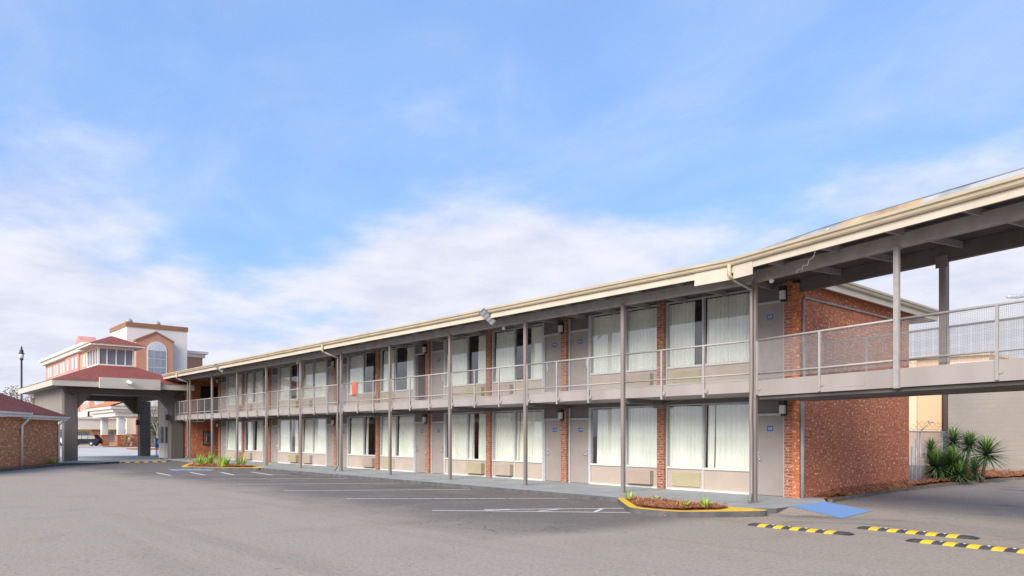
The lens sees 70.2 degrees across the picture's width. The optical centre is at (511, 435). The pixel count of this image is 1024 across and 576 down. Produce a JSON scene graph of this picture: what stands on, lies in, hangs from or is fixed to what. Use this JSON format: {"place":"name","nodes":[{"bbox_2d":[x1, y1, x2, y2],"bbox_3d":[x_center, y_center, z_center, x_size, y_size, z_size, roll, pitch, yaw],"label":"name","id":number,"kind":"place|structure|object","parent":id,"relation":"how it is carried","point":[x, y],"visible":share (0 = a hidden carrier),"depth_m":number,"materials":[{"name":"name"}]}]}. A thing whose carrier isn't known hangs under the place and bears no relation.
{"place":"outdoors","nodes":[
{"label":"outdoors","id":0,"kind":"place"},
{"bbox_2d":[58,460,119,464],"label":"pavement","id":1,"kind":"structure","parent":0,"point":[86,462],"depth_m":43.45,"materials":[{"name":"concrete"}]},
{"bbox_2d":[60,445,158,456],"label":"hotel forecourt","id":2,"kind":"structure","parent":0,"point":[89,450],"depth_m":77.36,"materials":[{"name":"grey concrete"}]},
{"bbox_2d":[2,385,33,416],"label":"tree","id":3,"kind":"object","parent":2,"relation":"on","point":[17,395],"visible":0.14,"depth_m":95.70,"materials":[{"name":"brown plant"}]},
{"bbox_2d":[18,346,24,399],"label":"lamp post","id":4,"kind":"object","parent":2,"relation":"on","point":[21,353],"visible":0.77,"depth_m":59.95,"materials":[{"name":"black metal"}]},
{"bbox_2d":[78,435,102,445],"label":"parked car","id":5,"kind":"object","parent":2,"relation":"on","point":[92,440],"visible":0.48,"depth_m":116.69,"materials":[{"name":"black metal"}]},
{"bbox_2d":[58,417,125,444],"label":"hotel lobby","id":6,"kind":"object","parent":2,"relation":"on","point":[88,425],"visible":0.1,"depth_m":127.37,"materials":[{"name":"paint"}]},
{"bbox_2d":[78,432,88,434],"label":"window","id":7,"kind":"structure","parent":6,"relation":"in","point":[79,433],"depth_m":126.75,"materials":[{"name":"grey glass"}]},
{"bbox_2d":[108,432,113,441],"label":"window","id":8,"kind":"structure","parent":6,"relation":"in","point":[111,434],"depth_m":129.70,"materials":[{"name":"grey glass"}]},
{"bbox_2d":[103,445,153,446],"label":"planting bed","id":9,"kind":"object","parent":2,"relation":"on","point":[125,446],"visible":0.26,"depth_m":105.84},
{"bbox_2d":[120,433,134,445],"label":"tree","id":10,"kind":"object","parent":9,"relation":"on","point":[127,441],"visible":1,"depth_m":105.86,"materials":[{"name":"brown plant"}]},
{"bbox_2d":[131,434,151,445],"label":"garden wall","id":11,"kind":"structure","parent":2,"relation":"on","point":[134,443],"depth_m":107.72,"materials":[{"name":"brick"}]},
{"bbox_2d":[126,448,158,449],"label":"planting bed","id":12,"kind":"object","parent":2,"relation":"on","point":[137,448],"visible":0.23,"depth_m":87.58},
{"bbox_2d":[85,400,201,445],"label":"entrance portico","id":13,"kind":"structure","parent":2,"relation":"on","point":[120,412],"depth_m":113.28,"materials":[{"name":"paint"}]},
{"bbox_2d":[148,401,157,437],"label":"bare tree","id":14,"kind":"object","parent":2,"relation":"on","point":[155,408],"visible":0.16,"depth_m":99.54,"materials":[{"name":"grey plant"}]},
{"bbox_2d":[151,416,158,446],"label":"tree","id":15,"kind":"object","parent":2,"relation":"on","point":[153,431],"visible":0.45,"depth_m":103.82,"materials":[{"name":"green plant"}]},
{"bbox_2d":[60,455,167,461],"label":"road","id":16,"kind":"structure","parent":0,"point":[135,458],"depth_m":52.80,"materials":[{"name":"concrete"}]},
{"bbox_2d":[18,336,193,460],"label":"carport","id":17,"kind":"object","parent":16,"relation":"on","point":[108,372],"visible":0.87,"depth_m":49.89,"materials":[{"name":"paint"}]},
{"bbox_2d":[165,414,169,419],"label":"wall light","id":18,"kind":"object","parent":17,"relation":"attached to","point":[167,416],"visible":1,"depth_m":49.72,"materials":[{"name":"black metal"}]},
{"bbox_2d":[155,438,158,447],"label":"newspaper box","id":19,"kind":"object","parent":16,"relation":"on","point":[156,444],"visible":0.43,"depth_m":57.95,"materials":[{"name":"blue metal"}]},
{"bbox_2d":[158,400,167,457],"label":"lobby bay","id":20,"kind":"object","parent":16,"relation":"on","point":[163,433],"visible":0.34,"depth_m":54.65,"materials":[{"name":"grey paint"}]},
{"bbox_2d":[0,462,1023,575],"bbox_3d":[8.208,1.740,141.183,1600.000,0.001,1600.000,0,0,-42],"label":"ground","id":21,"kind":"structure","parent":0,"point":[134,519],"depth_m":13.02,"materials":[{"name":"grey asphalt"}]},
{"bbox_2d":[0,463,66,471],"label":"planting bed","id":22,"kind":"object","parent":21,"relation":"on","point":[23,467],"visible":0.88,"depth_m":37.90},
{"bbox_2d":[46,456,60,463],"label":"bedding plant","id":23,"kind":"object","parent":22,"relation":"on","point":[52,461],"visible":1,"depth_m":41.30,"materials":[{"name":"green plant"}]},
{"bbox_2d":[0,393,69,467],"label":"brick annex","id":24,"kind":"object","parent":21,"relation":"on","point":[29,433],"visible":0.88,"depth_m":39.46,"materials":[{"name":"red brick"}]},
{"bbox_2d":[39,318,208,444],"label":"hotel","id":25,"kind":"structure","parent":21,"relation":"on","point":[164,351],"depth_m":134.61,"materials":[{"name":"white paint"}]},
{"bbox_2d":[147,342,166,374],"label":"arched window","id":26,"kind":"structure","parent":25,"relation":"in","point":[156,351],"depth_m":132.25,"materials":[{"name":"glass"}]},
{"bbox_2d":[120,461,169,462],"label":"speed bump","id":27,"kind":"object","parent":21,"relation":"on","point":[151,461],"visible":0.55,"depth_m":46.69,"materials":[{"name":"rubber"}]},
{"bbox_2d":[169,469,214,470],"bbox_3d":[-16.117,1.736,36.458,3.134,0.001,1.594,0,0,1],"label":"bay marking","id":28,"kind":"object","parent":21,"relation":"on","point":[190,470],"visible":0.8,"depth_m":35.80,"materials":[{"name":"blue paint"}]},
{"bbox_2d":[181,463,262,470],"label":"island kerb","id":29,"kind":"structure","parent":21,"relation":"on","point":[186,466],"depth_m":36.49,"materials":[{"name":"yellow concrete"}]},
{"bbox_2d":[188,460,256,467],"bbox_3d":[-16.605,1.655,39.373,2.650,0.210,9.100,0,0,-42],"label":"planting bed","id":30,"kind":"object","parent":21,"relation":"on","point":[205,465],"visible":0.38,"depth_m":37.45,"materials":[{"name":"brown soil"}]},
{"bbox_2d":[190,454,208,464],"bbox_3d":[-16.345,1.238,38.200,1.128,0.730,1.222,0,0,-42],"label":"lily plant","id":31,"kind":"object","parent":30,"relation":"on","point":[200,461],"visible":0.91,"depth_m":37.98,"materials":[{"name":"green plant"}]},
{"bbox_2d":[198,451,215,463],"bbox_3d":[-16.540,1.182,39.582,1.252,0.840,1.355,0,0,17],"label":"lily plant","id":32,"kind":"object","parent":30,"relation":"on","point":[209,460],"visible":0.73,"depth_m":39.51,"materials":[{"name":"green plant"}]},
{"bbox_2d":[213,451,231,466],"bbox_3d":[-14.847,1.219,37.309,1.121,0.768,1.150,0,0,-16],"label":"lily plant","id":33,"kind":"object","parent":30,"relation":"on","point":[224,462],"visible":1,"depth_m":37.15,"materials":[{"name":"green plant"}]},
{"bbox_2d":[233,456,248,464],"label":"lily plant","id":34,"kind":"object","parent":30,"relation":"on","point":[241,462],"visible":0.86,"depth_m":38.04,"materials":[{"name":"green plant"}]},
{"bbox_2d":[159,472,629,512],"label":"parking lines","id":35,"kind":"object","parent":21,"relation":"on","point":[599,509],"visible":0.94,"depth_m":19.97,"materials":[{"name":"paint"}]},
{"bbox_2d":[160,458,825,513],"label":"walkway","id":36,"kind":"structure","parent":21,"relation":"on","point":[770,504],"depth_m":22.99,"materials":[{"name":"concrete"}]},
{"bbox_2d":[161,259,938,502],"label":"motel building","id":37,"kind":"structure","parent":21,"relation":"on","point":[647,381],"depth_m":23.52,"materials":[{"name":"brick"}]},
{"bbox_2d":[201,386,216,413],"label":"service door","id":38,"kind":"structure","parent":37,"relation":"in","point":[205,390],"depth_m":51.70,"materials":[{"name":"black metal"}]},
{"bbox_2d":[214,363,223,372],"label":"floodlight","id":39,"kind":"object","parent":37,"relation":"attached to","point":[217,367],"visible":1,"depth_m":42.09,"materials":[{"name":"grey metal"}]},
{"bbox_2d":[222,427,225,458],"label":"door","id":40,"kind":"structure","parent":37,"relation":"in","point":[224,428],"depth_m":49.06,"materials":[{"name":"paint"}]},
{"bbox_2d":[222,383,225,412],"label":"door","id":41,"kind":"structure","parent":37,"relation":"in","point":[223,384],"depth_m":49.06,"materials":[{"name":"paint"}]},
{"bbox_2d":[226,421,240,459],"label":"window","id":42,"kind":"structure","parent":37,"relation":"in","point":[230,425],"depth_m":48.05,"materials":[{"name":"white glass"}]},
{"bbox_2d":[226,375,240,411],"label":"window","id":43,"kind":"structure","parent":37,"relation":"in","point":[231,380],"depth_m":48.06,"materials":[{"name":"grey glass"}]},
{"bbox_2d":[245,420,263,461],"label":"window","id":44,"kind":"structure","parent":37,"relation":"in","point":[257,455],"depth_m":45.20,"materials":[{"name":"white glass"}]},
{"bbox_2d":[245,370,263,410],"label":"window","id":45,"kind":"structure","parent":37,"relation":"in","point":[250,387],"depth_m":45.22,"materials":[{"name":"glass"}]},
{"bbox_2d":[264,427,264,461],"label":"door","id":46,"kind":"structure","parent":37,"relation":"in","point":[264,427],"depth_m":44.03,"materials":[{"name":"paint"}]},
{"bbox_2d":[264,377,264,409],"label":"door","id":47,"kind":"structure","parent":37,"relation":"in","point":[264,377],"depth_m":44.03,"materials":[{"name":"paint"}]},
{"bbox_2d":[273,426,277,462],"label":"door","id":48,"kind":"structure","parent":37,"relation":"in","point":[275,428],"depth_m":42.85,"materials":[{"name":"paint"}]},
{"bbox_2d":[273,375,277,408],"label":"door","id":49,"kind":"structure","parent":37,"relation":"in","point":[275,378],"depth_m":42.85,"materials":[{"name":"paint"}]},
{"bbox_2d":[278,419,297,463],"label":"window","id":50,"kind":"structure","parent":37,"relation":"in","point":[285,427],"depth_m":41.86,"materials":[{"name":"metal"}]},
{"bbox_2d":[278,365,297,408],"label":"window","id":51,"kind":"structure","parent":37,"relation":"in","point":[284,374],"depth_m":41.98,"materials":[{"name":"metal"}]},
{"bbox_2d":[302,418,327,465],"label":"window","id":52,"kind":"structure","parent":37,"relation":"in","point":[315,428],"depth_m":39.08,"materials":[{"name":"metal"}]},
{"bbox_2d":[302,359,327,406],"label":"window","id":53,"kind":"structure","parent":37,"relation":"in","point":[315,372],"depth_m":39.14,"materials":[{"name":"metal"}]},
{"bbox_2d":[328,425,333,465],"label":"door","id":54,"kind":"structure","parent":37,"relation":"in","point":[330,427],"depth_m":37.76,"materials":[{"name":"paint"}]},
{"bbox_2d":[328,367,333,405],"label":"door","id":55,"kind":"structure","parent":37,"relation":"in","point":[330,370],"depth_m":37.73,"materials":[{"name":"paint"}]},
{"bbox_2d":[343,425,346,466],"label":"door","id":56,"kind":"structure","parent":37,"relation":"in","point":[344,426],"depth_m":36.65,"materials":[{"name":"paint"}]},
{"bbox_2d":[343,365,346,404],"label":"door","id":57,"kind":"structure","parent":37,"relation":"in","point":[344,367],"depth_m":36.63,"materials":[{"name":"paint"}]},
{"bbox_2d":[352,382,356,395],"bbox_3d":[-6.867,-2.015,31.707,0.039,0.611,0.347,0,0,-42],"label":"towel","id":58,"kind":"object","parent":37,"relation":"hanging from","point":[354,387],"visible":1,"depth_m":31.67,"materials":[{"name":"orange fabric"}]},
{"bbox_2d":[347,416,374,468],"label":"window","id":59,"kind":"structure","parent":37,"relation":"in","point":[359,437],"depth_m":35.81,"materials":[{"name":"metal"}]},
{"bbox_2d":[347,352,374,404],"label":"window","id":60,"kind":"structure","parent":37,"relation":"in","point":[356,365],"depth_m":35.92,"materials":[{"name":"metal"}]},
{"bbox_2d":[380,414,415,471],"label":"window","id":61,"kind":"structure","parent":37,"relation":"in","point":[405,461],"depth_m":32.93,"materials":[{"name":"glass"}]},
{"bbox_2d":[380,344,417,402],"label":"window","id":62,"kind":"structure","parent":37,"relation":"in","point":[411,351],"depth_m":33.09,"materials":[{"name":"metal"}]},
{"bbox_2d":[416,423,424,471],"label":"door","id":63,"kind":"structure","parent":37,"relation":"in","point":[420,427],"depth_m":31.69,"materials":[{"name":"paint"}]},
{"bbox_2d":[418,355,424,399],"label":"door","id":64,"kind":"structure","parent":37,"relation":"in","point":[421,359],"depth_m":32.05,"materials":[{"name":"paint"}]},
{"bbox_2d":[433,423,443,473],"bbox_3d":[-3.113,0.544,30.682,0.131,2.128,0.845,0,0,-42],"label":"door","id":65,"kind":"structure","parent":37,"relation":"in","point":[438,428],"depth_m":30.70,"materials":[{"name":"paint"}]},
{"bbox_2d":[433,351,443,398],"bbox_3d":[-3.113,-2.436,30.682,0.131,2.128,0.845,0,0,-42],"label":"door","id":66,"kind":"structure","parent":37,"relation":"in","point":[438,357],"depth_m":30.70,"materials":[{"name":"paint"}]},
{"bbox_2d":[444,412,485,476],"bbox_3d":[-1.773,0.353,29.270,0.243,2.535,2.975,0,0,-42],"label":"window","id":67,"kind":"structure","parent":37,"relation":"in","point":[462,423],"depth_m":29.45,"materials":[{"name":"metal"}]},
{"bbox_2d":[444,333,485,398],"bbox_3d":[-1.776,-2.672,29.265,0.233,2.625,2.980,0,0,-42],"label":"window","id":68,"kind":"structure","parent":37,"relation":"in","point":[460,347],"depth_m":29.54,"materials":[{"name":"metal"}]},
{"bbox_2d":[479,308,496,324],"bbox_3d":[-0.782,-3.882,23.849,0.593,0.554,0.290,0,0,-17],"label":"floodlight","id":69,"kind":"object","parent":37,"relation":"attached to","point":[484,314],"visible":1,"depth_m":23.84,"materials":[{"name":"grey metal"}]},
{"bbox_2d":[492,409,544,480],"bbox_3d":[0.225,0.353,27.025,0.242,2.535,2.975,0,0,-42],"label":"window","id":70,"kind":"structure","parent":37,"relation":"in","point":[507,439],"depth_m":27.02,"materials":[{"name":"glass"}]},
{"bbox_2d":[492,323,544,395],"bbox_3d":[0.258,-2.672,26.985,0.239,2.625,2.870,0,0,-42],"label":"window","id":71,"kind":"structure","parent":37,"relation":"in","point":[506,346],"depth_m":27.05,"materials":[{"name":"metal"}]},
{"bbox_2d":[546,420,560,480],"bbox_3d":[1.472,0.544,25.531,0.131,2.128,0.845,0,0,-42],"label":"door","id":72,"kind":"structure","parent":37,"relation":"in","point":[553,427],"depth_m":25.58,"materials":[{"name":"paint"}]},
{"bbox_2d":[546,335,560,391],"bbox_3d":[1.472,-2.436,25.531,0.131,2.128,0.845,0,0,-42],"label":"door","id":73,"kind":"structure","parent":37,"relation":"in","point":[553,343],"depth_m":25.61,"materials":[{"name":"paint"}]},
{"bbox_2d":[571,420,587,482],"bbox_3d":[2.286,0.544,24.616,0.131,2.128,0.845,0,0,-42],"label":"door","id":74,"kind":"structure","parent":37,"relation":"in","point":[579,428],"depth_m":24.65,"materials":[{"name":"paint"}]},
{"bbox_2d":[571,331,587,390],"bbox_3d":[2.286,-2.436,24.616,0.131,2.128,0.845,0,0,-42],"label":"door","id":75,"kind":"structure","parent":37,"relation":"in","point":[579,340],"depth_m":24.65,"materials":[{"name":"paint"}]},
{"bbox_2d":[589,405,656,487],"bbox_3d":[3.623,0.353,23.203,0.236,2.535,2.975,0,0,-42],"label":"window","id":76,"kind":"structure","parent":37,"relation":"in","point":[641,423],"depth_m":23.32,"materials":[{"name":"metal"}]},
{"bbox_2d":[589,305,656,388],"bbox_3d":[3.627,-2.672,23.204,0.245,2.625,2.978,0,0,-42],"label":"window","id":77,"kind":"structure","parent":37,"relation":"in","point":[641,325],"depth_m":23.42,"materials":[{"name":"metal"}]},
{"bbox_2d":[666,402,749,494],"bbox_3d":[5.622,0.353,20.958,0.238,2.535,2.975,0,0,-42],"label":"window","id":78,"kind":"structure","parent":37,"relation":"in","point":[685,425],"depth_m":20.89,"materials":[{"name":"glass"}]},
{"bbox_2d":[666,289,749,384],"bbox_3d":[5.621,-2.672,20.958,0.237,2.625,2.975,0,0,-42],"label":"window","id":79,"kind":"structure","parent":37,"relation":"in","point":[728,318],"depth_m":20.83,"materials":[{"name":"metal"}]},
{"bbox_2d":[758,416,782,495],"bbox_3d":[6.870,0.544,19.466,0.131,2.128,0.845,0,0,-42],"label":"door","id":80,"kind":"structure","parent":37,"relation":"in","point":[770,428],"depth_m":19.45,"materials":[{"name":"paint"}]},
{"bbox_2d":[758,302,782,379],"bbox_3d":[6.899,-2.436,19.491,0.055,2.128,0.845,0,0,-42],"label":"door","id":81,"kind":"structure","parent":37,"relation":"in","point":[770,317],"depth_m":19.41,"materials":[{"name":"paint"}]},
{"bbox_2d":[729,167,1023,400],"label":"covered footbridge","id":82,"kind":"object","parent":37,"relation":"attached to","point":[941,230],"visible":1,"depth_m":14.63,"materials":[{"name":"paint"}]},
{"bbox_2d":[796,228,828,272],"bbox_3d":[6.405,-3.923,15.616,0.046,0.554,1.721,0,0,0],"label":"loose cable","id":83,"kind":"object","parent":82,"relation":"hanging from","point":[808,260],"visible":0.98,"depth_m":15.76,"materials":[{"name":"white plastic"}]},
{"bbox_2d":[625,494,727,510],"bbox_3d":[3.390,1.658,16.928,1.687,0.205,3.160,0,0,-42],"label":"planting bed","id":84,"kind":"object","parent":21,"relation":"on","point":[712,507],"visible":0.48,"depth_m":16.21,"materials":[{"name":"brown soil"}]},
{"bbox_2d":[624,491,634,498],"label":"weed","id":85,"kind":"object","parent":84,"relation":"on","point":[628,495],"visible":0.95,"depth_m":18.09,"materials":[{"name":"green plant"}]},
{"bbox_2d":[700,496,714,506],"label":"weed","id":86,"kind":"object","parent":84,"relation":"on","point":[704,503],"visible":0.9,"depth_m":15.98,"materials":[{"name":"green plant"}]},
{"bbox_2d":[618,498,766,517],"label":"island kerb","id":87,"kind":"structure","parent":21,"relation":"on","point":[630,507],"depth_m":15.55,"materials":[{"name":"yellow concrete"}]},
{"bbox_2d":[553,487,1005,520],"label":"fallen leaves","id":88,"kind":"object","parent":21,"relation":"on","point":[744,519],"visible":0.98,"depth_m":17.85,"materials":[{"name":"plant"}]},
{"bbox_2d":[748,523,854,535],"bbox_3d":[5.273,1.713,13.403,0.290,0.054,1.970,0,0,-42],"label":"speed bump","id":89,"kind":"object","parent":21,"relation":"on","point":[802,529],"visible":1,"depth_m":13.26,"materials":[{"name":"rubber"}]},
{"bbox_2d":[777,503,865,517],"bbox_3d":[7.360,1.679,16.707,1.389,0.117,3.300,0,0,44],"label":"ramp flare","id":90,"kind":"object","parent":21,"relation":"on","point":[793,511],"visible":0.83,"depth_m":15.90,"materials":[{"name":"concrete"}]},
{"bbox_2d":[792,502,869,517],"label":"kerb ramp","id":91,"kind":"structure","parent":21,"relation":"on","point":[835,510],"depth_m":16.51,"materials":[{"name":"blue paint"}]},
{"bbox_2d":[856,526,979,539],"bbox_3d":[7.151,1.713,12.918,0.290,0.054,1.970,0,0,-42],"label":"speed bump","id":92,"kind":"object","parent":21,"relation":"on","point":[920,532],"visible":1,"depth_m":12.77,"materials":[{"name":"rubber"}]},
{"bbox_2d":[812,469,1023,501],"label":"mulch bed","id":93,"kind":"object","parent":21,"relation":"on","point":[1011,475],"visible":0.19,"depth_m":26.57,"materials":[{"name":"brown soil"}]},
{"bbox_2d":[813,480,912,498],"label":"mulch bank","id":94,"kind":"structure","parent":93,"relation":"on","point":[866,487],"depth_m":21.12,"materials":[{"name":"brown soil"}]},
{"bbox_2d":[818,480,915,497],"bbox_3d":[10.441,1.541,21.178,6.873,0.272,0.433,0,0,-42],"label":"pine straw","id":95,"kind":"object","parent":94,"relation":"on","point":[863,492],"visible":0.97,"depth_m":21.29,"materials":[{"name":"brown plant"}]},
{"bbox_2d":[917,438,960,480],"bbox_3d":[15.238,0.914,26.095,2.044,1.752,1.727,0,0,-42],"label":"yucca plant","id":96,"kind":"object","parent":93,"relation":"on","point":[934,456],"visible":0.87,"depth_m":25.95,"materials":[{"name":"green plant"}]},
{"bbox_2d":[942,395,947,459],"bbox_3d":[18.337,-3.040,30.837,0.250,9.760,0.265,0,0,-42],"label":"utility pole","id":97,"kind":"object","parent":93,"relation":"on","point":[944,409],"visible":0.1,"depth_m":30.74,"materials":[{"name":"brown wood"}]},
{"bbox_2d":[938,427,970,478],"bbox_3d":[15.761,0.664,26.375,1.670,2.106,1.698,0,0,-42],"label":"yucca plant","id":98,"kind":"object","parent":93,"relation":"on","point":[953,435],"visible":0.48,"depth_m":26.20,"materials":[{"name":"green plant"}]},
{"bbox_2d":[934,448,978,484],"bbox_3d":[15.650,1.136,26.016,1.424,1.482,2.123,0,0,-8],"label":"yucca plant","id":99,"kind":"object","parent":93,"relation":"on","point":[960,469],"visible":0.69,"depth_m":25.61,"materials":[{"name":"green plant"}]},
{"bbox_2d":[910,468,1023,476],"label":"pine straw","id":100,"kind":"object","parent":93,"relation":"on","point":[1003,472],"visible":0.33,"depth_m":30.54,"materials":[{"name":"brown plant"}]},
{"bbox_2d":[949,429,986,478],"bbox_3d":[16.351,0.728,26.345,1.884,1.953,1.532,0,0,-42],"label":"yucca plant","id":101,"kind":"object","parent":93,"relation":"on","point":[970,447],"visible":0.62,"depth_m":26.28,"materials":[{"name":"green plant"}]},
{"bbox_2d":[967,435,1011,481],"bbox_3d":[17.243,0.861,26.467,1.819,1.873,1.797,0,0,-42],"label":"yucca plant","id":102,"kind":"object","parent":93,"relation":"on","point":[987,450],"visible":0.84,"depth_m":26.40,"materials":[{"name":"green plant"}]},
{"bbox_2d":[827,478,1023,501],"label":"kerb","id":103,"kind":"structure","parent":21,"relation":"on","point":[892,490],"depth_m":22.97,"materials":[{"name":"concrete"}]},
{"bbox_2d":[909,421,957,480],"bbox_3d":[15.769,0.638,26.961,0.400,2.304,7.698,0,0,41],"label":"chain link fence","id":104,"kind":"object","parent":21,"relation":"on","point":[916,458],"visible":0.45,"depth_m":25.61,"materials":[{"name":"grey metal"}]},
{"bbox_2d":[909,352,1017,464],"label":"peach building","id":105,"kind":"structure","parent":21,"relation":"on","point":[923,409],"depth_m":42.16,"materials":[{"name":"beige paint"}]},
{"bbox_2d":[906,538,1023,553],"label":"speed bump","id":106,"kind":"object","parent":21,"relation":"on","point":[976,546],"visible":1,"depth_m":11.29,"materials":[{"name":"rubber"}]},
{"bbox_2d":[948,359,1023,470],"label":"warehouse","id":107,"kind":"structure","parent":21,"relation":"on","point":[993,415],"depth_m":32.73,"materials":[{"name":"grey paint"}]},
{"bbox_2d":[1006,291,1023,298],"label":"street lamp","id":108,"kind":"object","parent":21,"relation":"on","point":[1014,296],"visible":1,"depth_m":39.90,"materials":[{"name":"white metal"}]},
{"bbox_2d":[0,0,1023,421],"label":"sky","id":109,"kind":"structure","parent":0,"point":[252,177],"materials":[{"name":"blue"}]}
]}

